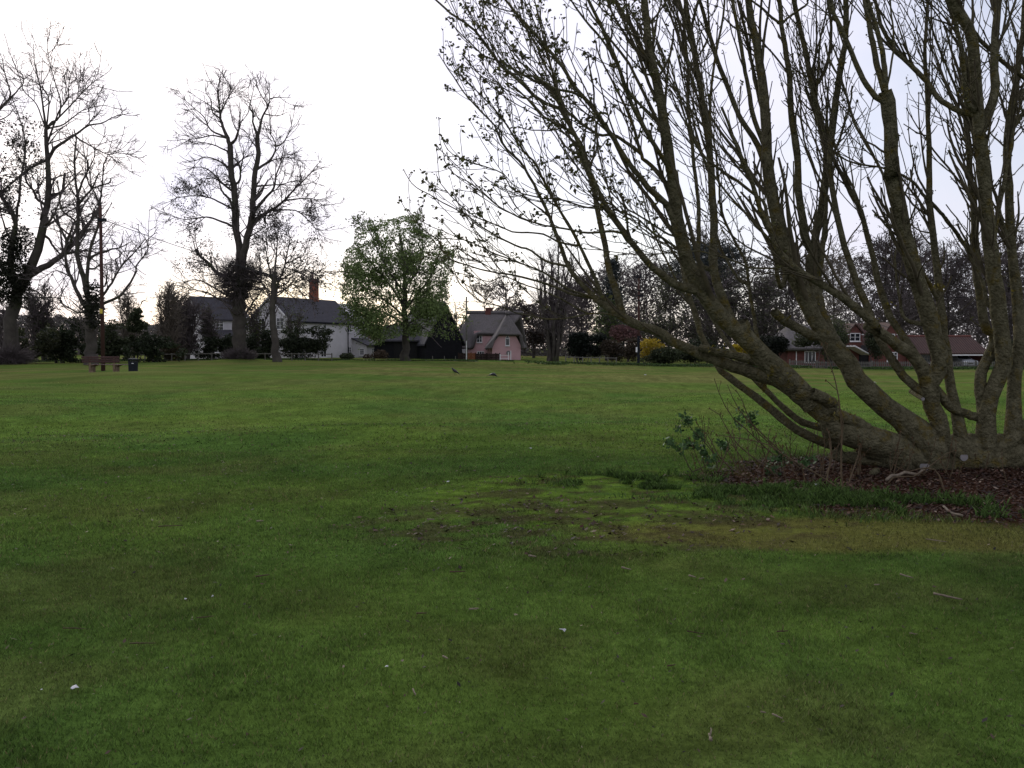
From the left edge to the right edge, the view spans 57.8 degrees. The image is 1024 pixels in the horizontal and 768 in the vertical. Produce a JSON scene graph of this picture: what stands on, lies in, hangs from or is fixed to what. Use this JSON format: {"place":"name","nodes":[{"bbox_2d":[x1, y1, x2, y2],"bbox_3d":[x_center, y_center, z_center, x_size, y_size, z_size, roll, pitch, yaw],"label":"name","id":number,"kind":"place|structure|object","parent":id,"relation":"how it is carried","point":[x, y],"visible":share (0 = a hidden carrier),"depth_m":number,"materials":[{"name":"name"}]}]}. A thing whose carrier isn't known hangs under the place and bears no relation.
{"place":"outdoors","nodes":[
{"label":"outdoors","id":0,"kind":"place"},
{"bbox_2d":[0,348,1023,767],"bbox_3d":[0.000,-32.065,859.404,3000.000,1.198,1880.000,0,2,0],"label":"ground","id":1,"kind":"structure","parent":0,"point":[522,378],"depth_m":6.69,"materials":[{"name":"plant"}]},
{"bbox_2d":[0,295,20,349],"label":"bare shrub","id":2,"kind":"object","parent":1,"relation":"on","point":[3,310],"visible":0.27,"depth_m":99.42,"materials":[{"name":"grey plant"}]},
{"bbox_2d":[0,49,51,183],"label":"bare tree","id":3,"kind":"object","parent":1,"relation":"on","point":[6,102],"visible":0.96,"depth_m":76.51,"materials":[{"name":"brown plant"}]},
{"bbox_2d":[18,322,60,363],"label":"hedge shrub","id":4,"kind":"object","parent":1,"relation":"on","point":[44,348],"visible":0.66,"depth_m":83.50,"materials":[{"name":"green plant"}]},
{"bbox_2d":[19,274,63,360],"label":"bare shrub","id":5,"kind":"object","parent":1,"relation":"on","point":[37,322],"visible":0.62,"depth_m":95.02,"materials":[{"name":"plant"}]},
{"bbox_2d":[36,316,85,362],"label":"hedge shrub","id":6,"kind":"object","parent":1,"relation":"on","point":[70,342],"visible":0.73,"depth_m":85.49,"materials":[{"name":"green plant"}]},
{"bbox_2d":[0,15,149,364],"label":"bare tree","id":7,"kind":"object","parent":1,"relation":"on","point":[11,353],"visible":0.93,"depth_m":79.51,"materials":[{"name":"brown plant"}]},
{"bbox_2d":[69,297,109,347],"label":"bare shrub","id":8,"kind":"object","parent":1,"relation":"on","point":[79,309],"visible":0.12,"depth_m":101.23,"materials":[{"name":"brown plant"}]},
{"bbox_2d":[13,105,168,364],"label":"bare tree","id":9,"kind":"object","parent":1,"relation":"on","point":[90,303],"visible":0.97,"depth_m":75.49,"materials":[{"name":"brown plant"}]},
{"bbox_2d":[97,204,106,370],"bbox_3d":[-21.901,-4.952,49.819,0.460,9.305,0.272,0,2,0],"label":"telegraph pole","id":10,"kind":"object","parent":1,"relation":"on","point":[100,219],"visible":0.89,"depth_m":49.76,"materials":[{"name":"brown wood"}]},
{"bbox_2d":[2,220,94,230],"bbox_3d":[-26.937,-7.715,45.735,12.792,1.924,0.030,-2,3,-39],"label":"overhead wire","id":11,"kind":"object","parent":10,"relation":"attached to","point":[47,226],"visible":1,"depth_m":48.02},
{"bbox_2d":[81,356,127,371],"bbox_3d":[-20.389,-0.960,46.619,2.174,0.860,0.679,0,2,0],"label":"park bench","id":12,"kind":"object","parent":1,"relation":"on","point":[92,367],"visible":0.81,"depth_m":46.34,"materials":[{"name":"brown wood"}]},
{"bbox_2d":[95,319,134,360],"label":"hedge shrub","id":13,"kind":"object","parent":1,"relation":"on","point":[115,344],"visible":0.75,"depth_m":84.42,"materials":[{"name":"green plant"}]},
{"bbox_2d":[108,285,149,357],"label":"bare shrub","id":14,"kind":"object","parent":1,"relation":"on","point":[124,301],"visible":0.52,"depth_m":103.73,"materials":[{"name":"brown plant"}]},
{"bbox_2d":[128,358,137,370],"bbox_3d":[-18.935,-0.948,46.392,0.496,0.700,0.510,0,2,0],"label":"litter bin","id":15,"kind":"object","parent":1,"relation":"on","point":[132,365],"visible":0.86,"depth_m":46.22,"materials":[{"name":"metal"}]},
{"bbox_2d":[127,307,148,361],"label":"topiary conifer","id":16,"kind":"object","parent":1,"relation":"on","point":[137,324],"visible":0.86,"depth_m":85.17,"materials":[{"name":"green plant"}]},
{"bbox_2d":[120,333,188,362],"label":"hedge shrub","id":17,"kind":"object","parent":1,"relation":"on","point":[150,346],"visible":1,"depth_m":83.09,"materials":[{"name":"green plant"}]},
{"bbox_2d":[149,277,196,359],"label":"bare shrub","id":18,"kind":"object","parent":1,"relation":"on","point":[166,326],"visible":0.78,"depth_m":95.32,"materials":[{"name":"brown plant"}]},
{"bbox_2d":[160,346,187,360],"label":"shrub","id":19,"kind":"object","parent":1,"relation":"on","point":[173,350],"visible":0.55,"depth_m":91.01,"materials":[{"name":"green plant"}]},
{"bbox_2d":[157,284,203,358],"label":"bare shrub","id":20,"kind":"object","parent":1,"relation":"on","point":[186,301],"visible":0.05,"depth_m":101.00,"materials":[{"name":"grey plant"}]},
{"bbox_2d":[174,298,207,358],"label":"bare shrub","id":21,"kind":"object","parent":1,"relation":"on","point":[190,335],"visible":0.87,"depth_m":98.16,"materials":[{"name":"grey plant"}]},
{"bbox_2d":[196,303,223,358],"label":"bare shrub","id":22,"kind":"object","parent":1,"relation":"on","point":[209,327],"visible":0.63,"depth_m":103.58,"materials":[{"name":"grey plant"}]},
{"bbox_2d":[190,333,232,358],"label":"laurel shrub","id":23,"kind":"object","parent":1,"relation":"on","point":[226,342],"visible":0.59,"depth_m":99.28,"materials":[{"name":"green plant"}]},
{"bbox_2d":[125,352,331,360],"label":"rail fence","id":24,"kind":"object","parent":1,"relation":"on","point":[171,354],"visible":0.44,"depth_m":90.38,"materials":[{"name":"wood"}]},
{"bbox_2d":[147,60,351,358],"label":"bare tree","id":25,"kind":"object","parent":1,"relation":"on","point":[238,295],"visible":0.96,"depth_m":84.37,"materials":[{"name":"brown plant"}]},
{"bbox_2d":[244,296,279,346],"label":"bare shrub","id":26,"kind":"object","parent":1,"relation":"on","point":[253,326],"visible":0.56,"depth_m":103.39,"materials":[{"name":"grey plant"}]},
{"bbox_2d":[245,330,280,358],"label":"laurel shrub","id":27,"kind":"object","parent":1,"relation":"on","point":[265,346],"visible":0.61,"depth_m":99.40,"materials":[{"name":"green plant"}]},
{"bbox_2d":[188,275,374,358],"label":"white house","id":28,"kind":"structure","parent":1,"relation":"on","point":[343,341],"depth_m":118.42,"materials":[{"name":"paint"}]},
{"bbox_2d":[216,321,223,329],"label":"window","id":29,"kind":"structure","parent":28,"relation":"in","point":[221,323],"depth_m":113.57,"materials":[{"name":"white paint"}]},
{"bbox_2d":[276,318,283,329],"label":"window","id":30,"kind":"structure","parent":28,"relation":"in","point":[277,319],"depth_m":113.51,"materials":[{"name":"white paint"}]},
{"bbox_2d":[238,206,346,361],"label":"bare tree","id":31,"kind":"object","parent":1,"relation":"on","point":[273,302],"visible":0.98,"depth_m":82.67,"materials":[{"name":"brown plant"}]},
{"bbox_2d":[278,303,308,356],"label":"bare shrub","id":32,"kind":"object","parent":1,"relation":"on","point":[296,324],"visible":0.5,"depth_m":104.05,"materials":[{"name":"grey plant"}]},
{"bbox_2d":[279,325,333,358],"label":"laurel shrub","id":33,"kind":"object","parent":1,"relation":"on","point":[306,345],"visible":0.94,"depth_m":99.41,"materials":[{"name":"green plant"}]},
{"bbox_2d":[339,353,354,358],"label":"shrub","id":34,"kind":"object","parent":1,"relation":"on","point":[346,355],"visible":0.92,"depth_m":105.73,"materials":[{"name":"green plant"}]},
{"bbox_2d":[362,349,388,358],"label":"shrub","id":35,"kind":"object","parent":1,"relation":"on","point":[379,354],"visible":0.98,"depth_m":107.31,"materials":[{"name":"green plant"}]},
{"bbox_2d":[332,209,476,360],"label":"leafing tree","id":36,"kind":"object","parent":1,"relation":"on","point":[430,304],"visible":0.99,"depth_m":90.17,"materials":[{"name":"green plant"}]},
{"bbox_2d":[372,302,465,358],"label":"black barn","id":37,"kind":"structure","parent":1,"relation":"on","point":[422,347],"depth_m":113.63,"materials":[{"name":"wood"}]},
{"bbox_2d":[394,342,416,358],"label":"barn door","id":38,"kind":"structure","parent":37,"relation":"in","point":[398,346],"depth_m":115.07,"materials":[{"name":"black wood"}]},
{"bbox_2d":[458,353,465,358],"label":"board fence","id":39,"kind":"object","parent":1,"relation":"on","point":[461,355],"visible":0.57,"depth_m":108.33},
{"bbox_2d":[464,297,468,359],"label":"telegraph pole","id":40,"kind":"object","parent":1,"relation":"on","point":[466,301],"visible":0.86,"depth_m":105.73,"materials":[{"name":"wood"}]},
{"bbox_2d":[107,221,458,302],"bbox_3d":[-13.498,-8.665,77.720,0.038,2.448,58.427,1,2,17],"label":"overhead wire","id":41,"kind":"object","parent":40,"relation":"attached to","point":[248,268],"visible":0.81,"depth_m":61.73,"materials":[{"name":"metal"}]},
{"bbox_2d":[462,276,499,322],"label":"background tree","id":42,"kind":"object","parent":1,"relation":"on","point":[488,290],"visible":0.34,"depth_m":149.53,"materials":[{"name":"brown plant"}]},
{"bbox_2d":[475,353,486,359],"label":"board fence","id":43,"kind":"object","parent":1,"relation":"on","point":[480,356],"visible":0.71,"depth_m":107.94,"materials":[{"name":"wood"}]},
{"bbox_2d":[460,308,526,359],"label":"thatched cottage","id":44,"kind":"structure","parent":1,"relation":"on","point":[497,332],"depth_m":116.41,"materials":[{"name":"pink paint"}]},
{"bbox_2d":[505,336,509,345],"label":"window","id":45,"kind":"structure","parent":44,"relation":"in","point":[507,340],"depth_m":112.01,"materials":[{"name":"white paint"}]},
{"bbox_2d":[487,353,499,359],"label":"board fence","id":46,"kind":"object","parent":1,"relation":"on","point":[490,356],"visible":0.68,"depth_m":107.54,"materials":[{"name":"wood"}]},
{"bbox_2d":[490,274,524,310],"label":"background tree","id":47,"kind":"object","parent":1,"relation":"on","point":[503,288],"visible":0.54,"depth_m":144.74,"materials":[{"name":"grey plant"}]},
{"bbox_2d":[0,251,1023,356],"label":"distant woodland","id":48,"kind":"object","parent":1,"relation":"on","point":[544,352],"visible":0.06,"depth_m":180.66,"materials":[{"name":"brown plant"}]},
{"bbox_2d":[1,422,1023,767],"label":"lawn debris","id":49,"kind":"object","parent":1,"relation":"on","point":[459,566],"visible":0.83,"depth_m":7.50,"materials":[{"name":"brown plant"}]},
{"bbox_2d":[29,358,1023,369],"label":"verge grass","id":50,"kind":"structure","parent":1,"relation":"on","point":[692,364],"depth_m":89.66,"materials":[{"name":"green plant"}]},
{"bbox_2d":[512,299,546,357],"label":"background tree","id":51,"kind":"object","parent":1,"relation":"on","point":[535,336],"visible":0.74,"depth_m":133.79,"materials":[{"name":"brown plant"}]},
{"bbox_2d":[525,233,585,361],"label":"multistem tree","id":52,"kind":"object","parent":1,"relation":"on","point":[553,335],"visible":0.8,"depth_m":105.33,"materials":[{"name":"brown plant"}]},
{"bbox_2d":[556,298,592,357],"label":"tree","id":53,"kind":"object","parent":1,"relation":"on","point":[565,340],"visible":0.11,"depth_m":144.38,"materials":[{"name":"brown plant"}]},
{"bbox_2d":[562,268,603,358],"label":"background tree","id":54,"kind":"object","parent":1,"relation":"on","point":[583,303],"visible":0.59,"depth_m":127.12,"materials":[{"name":"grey plant"}]},
{"bbox_2d":[564,331,612,361],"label":"evergreen shrub","id":55,"kind":"object","parent":1,"relation":"on","point":[578,345],"visible":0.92,"depth_m":101.49,"materials":[{"name":"green plant"}]},
{"bbox_2d":[565,356,616,361],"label":"rail fence","id":56,"kind":"object","parent":1,"relation":"on","point":[574,357],"visible":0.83,"depth_m":94.92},
{"bbox_2d":[587,294,624,360],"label":"tree","id":57,"kind":"object","parent":1,"relation":"on","point":[610,322],"visible":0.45,"depth_m":119.00,"materials":[{"name":"brown plant"}]},
{"bbox_2d":[592,258,627,359],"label":"tree","id":58,"kind":"object","parent":1,"relation":"on","point":[615,267],"visible":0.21,"depth_m":127.15,"materials":[{"name":"brown plant"}]},
{"bbox_2d":[593,247,641,345],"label":"tree","id":59,"kind":"object","parent":1,"relation":"on","point":[602,255],"visible":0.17,"depth_m":153.73,"materials":[{"name":"brown plant"}]},
{"bbox_2d":[598,336,642,362],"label":"brown hedge shrub","id":60,"kind":"object","parent":1,"relation":"on","point":[608,348],"visible":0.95,"depth_m":99.32,"materials":[{"name":"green plant"}]},
{"bbox_2d":[609,324,643,361],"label":"blossom shrub","id":61,"kind":"object","parent":1,"relation":"on","point":[621,333],"visible":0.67,"depth_m":115.91,"materials":[{"name":"pink plant"}]},
{"bbox_2d":[634,274,644,362],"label":"telegraph pole","id":62,"kind":"object","parent":1,"relation":"on","point":[638,334],"visible":0.91,"depth_m":91.71,"materials":[{"name":"brown wood"}]},
{"bbox_2d":[644,274,1009,284],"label":"overhead wire","id":63,"kind":"object","parent":62,"relation":"attached to","point":[833,284],"visible":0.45,"depth_m":93.47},
{"bbox_2d":[645,285,1010,297],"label":"overhead wire","id":64,"kind":"object","parent":62,"relation":"attached to","point":[830,297],"visible":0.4,"depth_m":93.72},
{"bbox_2d":[620,246,675,342],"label":"tree","id":65,"kind":"object","parent":1,"relation":"on","point":[644,283],"visible":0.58,"depth_m":148.23,"materials":[{"name":"grey plant"}]},
{"bbox_2d":[640,337,666,362],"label":"forsythia bush","id":66,"kind":"object","parent":1,"relation":"on","point":[648,343],"visible":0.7,"depth_m":96.15,"materials":[{"name":"yellow plant"}]},
{"bbox_2d":[636,346,686,363],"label":"dark hedge shrub","id":67,"kind":"object","parent":1,"relation":"on","point":[662,355],"visible":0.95,"depth_m":93.94,"materials":[{"name":"green plant"}]},
{"bbox_2d":[640,262,697,348],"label":"tree","id":68,"kind":"object","parent":1,"relation":"on","point":[671,325],"visible":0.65,"depth_m":115.32,"materials":[{"name":"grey plant"}]},
{"bbox_2d":[333,453,1023,555],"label":"leaf litter","id":69,"kind":"object","parent":1,"relation":"on","point":[1020,504],"visible":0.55,"depth_m":10.16,"materials":[{"name":"plant"}]},
{"bbox_2d":[869,467,880,475],"bbox_3d":[4.360,1.064,11.177,0.085,0.104,0.311,2,3,36],"label":"stone","id":70,"kind":"object","parent":69,"relation":"on","point":[874,471],"visible":0.96,"depth_m":11.16,"materials":[{"name":"grey stone"}]},
{"bbox_2d":[885,467,925,480],"bbox_3d":[4.911,1.051,11.261,0.190,0.080,1.970,2,3,40],"label":"fallen branch","id":71,"kind":"object","parent":69,"relation":"on","point":[890,476],"visible":0.67,"depth_m":10.98,"materials":[{"name":"wood"}]},
{"bbox_2d":[942,505,962,516],"bbox_3d":[4.175,1.208,8.800,0.038,0.053,0.390,0,2,0],"label":"fallen branch","id":72,"kind":"object","parent":69,"relation":"on","point":[947,509],"visible":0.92,"depth_m":8.77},
{"bbox_2d":[663,410,718,472],"bbox_3d":[2.256,0.723,11.565,0.579,0.794,0.947,1,2,24],"label":"bramble shrub","id":73,"kind":"object","parent":1,"relation":"on","point":[697,434],"visible":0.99,"depth_m":11.71,"materials":[{"name":"green plant"}]},
{"bbox_2d":[672,336,729,363],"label":"dark hedge shrub","id":74,"kind":"object","parent":1,"relation":"on","point":[689,358],"visible":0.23,"depth_m":95.88,"materials":[{"name":"green plant"}]},
{"bbox_2d":[397,0,1023,490],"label":"chestnut tree","id":75,"kind":"object","parent":1,"relation":"on","point":[919,442],"visible":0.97,"depth_m":11.61,"materials":[{"name":"brown plant"}]},
{"bbox_2d":[657,238,763,328],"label":"tree","id":76,"kind":"object","parent":1,"relation":"on","point":[704,259],"visible":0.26,"depth_m":135.99,"materials":[{"name":"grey plant"}]},
{"bbox_2d":[678,219,747,338],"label":"tree","id":77,"kind":"object","parent":1,"relation":"on","point":[702,231],"visible":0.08,"depth_m":154.69,"materials":[{"name":"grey plant"}]},
{"bbox_2d":[677,261,749,347],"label":"tree","id":78,"kind":"object","parent":1,"relation":"on","point":[709,333],"visible":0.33,"depth_m":115.34,"materials":[{"name":"grey plant"}]},
{"bbox_2d":[715,406,758,453],"bbox_3d":[3.483,0.708,14.072,0.576,0.682,1.300,1,3,29],"label":"bramble shrub","id":79,"kind":"object","parent":1,"relation":"on","point":[723,444],"visible":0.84,"depth_m":13.88,"materials":[{"name":"green plant"}]},
{"bbox_2d":[732,344,747,360],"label":"forsythia bush","id":80,"kind":"object","parent":1,"relation":"on","point":[737,348],"visible":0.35,"depth_m":97.33,"materials":[{"name":"yellow plant"}]},
{"bbox_2d":[469,464,1023,526],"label":"weeds","id":81,"kind":"object","parent":1,"relation":"on","point":[834,496],"visible":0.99,"depth_m":9.67,"materials":[{"name":"green plant"}]},
{"bbox_2d":[734,269,803,338],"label":"tree","id":82,"kind":"object","parent":1,"relation":"on","point":[764,322],"visible":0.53,"depth_m":110.79,"materials":[{"name":"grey plant"}]},
{"bbox_2d":[760,333,789,356],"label":"dark hedge shrub","id":83,"kind":"object","parent":1,"relation":"on","point":[775,344],"visible":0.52,"depth_m":95.27,"materials":[{"name":"green plant"}]},
{"bbox_2d":[748,249,806,333],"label":"tree","id":84,"kind":"object","parent":1,"relation":"on","point":[788,298],"visible":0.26,"depth_m":153.95,"materials":[{"name":"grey plant"}]},
{"bbox_2d":[764,450,817,475],"bbox_3d":[3.386,0.983,11.334,0.840,0.390,0.335,-1,2,-23],"label":"bramble shrub","id":85,"kind":"object","parent":1,"relation":"on","point":[806,462],"visible":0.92,"depth_m":11.21,"materials":[{"name":"green plant"}]},
{"bbox_2d":[789,359,836,368],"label":"picket fence","id":86,"kind":"object","parent":1,"relation":"on","point":[816,362],"visible":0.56,"depth_m":90.11,"materials":[{"name":"wood"}]},
{"bbox_2d":[792,327,850,367],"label":"green shrub","id":87,"kind":"object","parent":1,"relation":"on","point":[801,341],"visible":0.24,"depth_m":90.67,"materials":[{"name":"green plant"}]},
{"bbox_2d":[811,313,858,367],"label":"budding tree","id":88,"kind":"object","parent":1,"relation":"on","point":[839,327],"visible":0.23,"depth_m":89.56,"materials":[{"name":"green plant"}]},
{"bbox_2d":[772,322,915,366],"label":"red brick house","id":89,"kind":"structure","parent":1,"relation":"on","point":[858,350],"depth_m":96.23,"materials":[{"name":"brick"}]},
{"bbox_2d":[804,351,815,362],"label":"french window","id":90,"kind":"structure","parent":89,"relation":"in","point":[809,355],"depth_m":96.24,"materials":[{"name":"white paint"}]},
{"bbox_2d":[850,333,860,341],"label":"window","id":91,"kind":"structure","parent":89,"relation":"in","point":[853,339],"depth_m":96.10,"materials":[{"name":"white paint"}]},
{"bbox_2d":[822,229,880,323],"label":"tree","id":92,"kind":"object","parent":1,"relation":"on","point":[838,272],"visible":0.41,"depth_m":139.87,"materials":[{"name":"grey plant"}]},
{"bbox_2d":[864,332,883,365],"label":"dark hedge shrub","id":93,"kind":"object","parent":1,"relation":"on","point":[875,350],"visible":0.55,"depth_m":93.58,"materials":[{"name":"green plant"}]},
{"bbox_2d":[827,215,935,330],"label":"tree","id":94,"kind":"object","parent":1,"relation":"on","point":[881,248],"visible":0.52,"depth_m":117.30,"materials":[{"name":"grey plant"}]},
{"bbox_2d":[859,361,911,368],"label":"picket fence","id":95,"kind":"object","parent":1,"relation":"on","point":[871,363],"visible":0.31,"depth_m":90.31,"materials":[{"name":"wood"}]},
{"bbox_2d":[873,227,934,334],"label":"tree","id":96,"kind":"object","parent":1,"relation":"on","point":[906,282],"visible":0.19,"depth_m":128.35,"materials":[{"name":"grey plant"}]},
{"bbox_2d":[878,229,964,334],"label":"tree","id":97,"kind":"object","parent":1,"relation":"on","point":[927,275],"visible":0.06,"depth_m":153.70,"materials":[{"name":"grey plant"}]},
{"bbox_2d":[893,229,989,334],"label":"tree","id":98,"kind":"object","parent":1,"relation":"on","point":[955,279],"visible":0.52,"depth_m":123.53,"materials":[{"name":"grey plant"}]},
{"bbox_2d":[906,335,985,366],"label":"garage building","id":99,"kind":"structure","parent":1,"relation":"on","point":[966,345],"depth_m":98.56,"materials":[{"name":"red brick"}]},
{"bbox_2d":[921,354,929,363],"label":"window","id":100,"kind":"structure","parent":99,"relation":"in","point":[926,356],"depth_m":97.47,"materials":[{"name":"grey glass"}]},
{"bbox_2d":[933,592,961,599],"bbox_3d":[2.763,1.346,5.885,0.021,0.018,0.180,-2,3,-38],"label":"fallen twig","id":101,"kind":"object","parent":1,"relation":"on","point":[944,595],"visible":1,"depth_m":5.88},
{"bbox_2d":[926,360,994,368],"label":"picket fence","id":102,"kind":"object","parent":1,"relation":"on","point":[975,363],"visible":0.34,"depth_m":90.53,"materials":[{"name":"wood"}]},
{"bbox_2d":[952,356,977,365],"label":"parked car","id":103,"kind":"object","parent":1,"relation":"on","point":[962,358],"visible":0.37,"depth_m":98.53,"materials":[{"name":"silver metal"}]},
{"bbox_2d":[949,234,1009,345],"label":"tree","id":104,"kind":"object","parent":1,"relation":"on","point":[977,336],"visible":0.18,"depth_m":153.90,"materials":[{"name":"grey plant"}]},
{"bbox_2d":[955,201,1023,343],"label":"tree","id":105,"kind":"object","parent":1,"relation":"on","point":[1004,260],"visible":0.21,"depth_m":117.52,"materials":[{"name":"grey plant"}]},
{"bbox_2d":[0,0,1023,348],"label":"sky","id":106,"kind":"structure","parent":0,"point":[372,74],"materials":[{"name":"white"}]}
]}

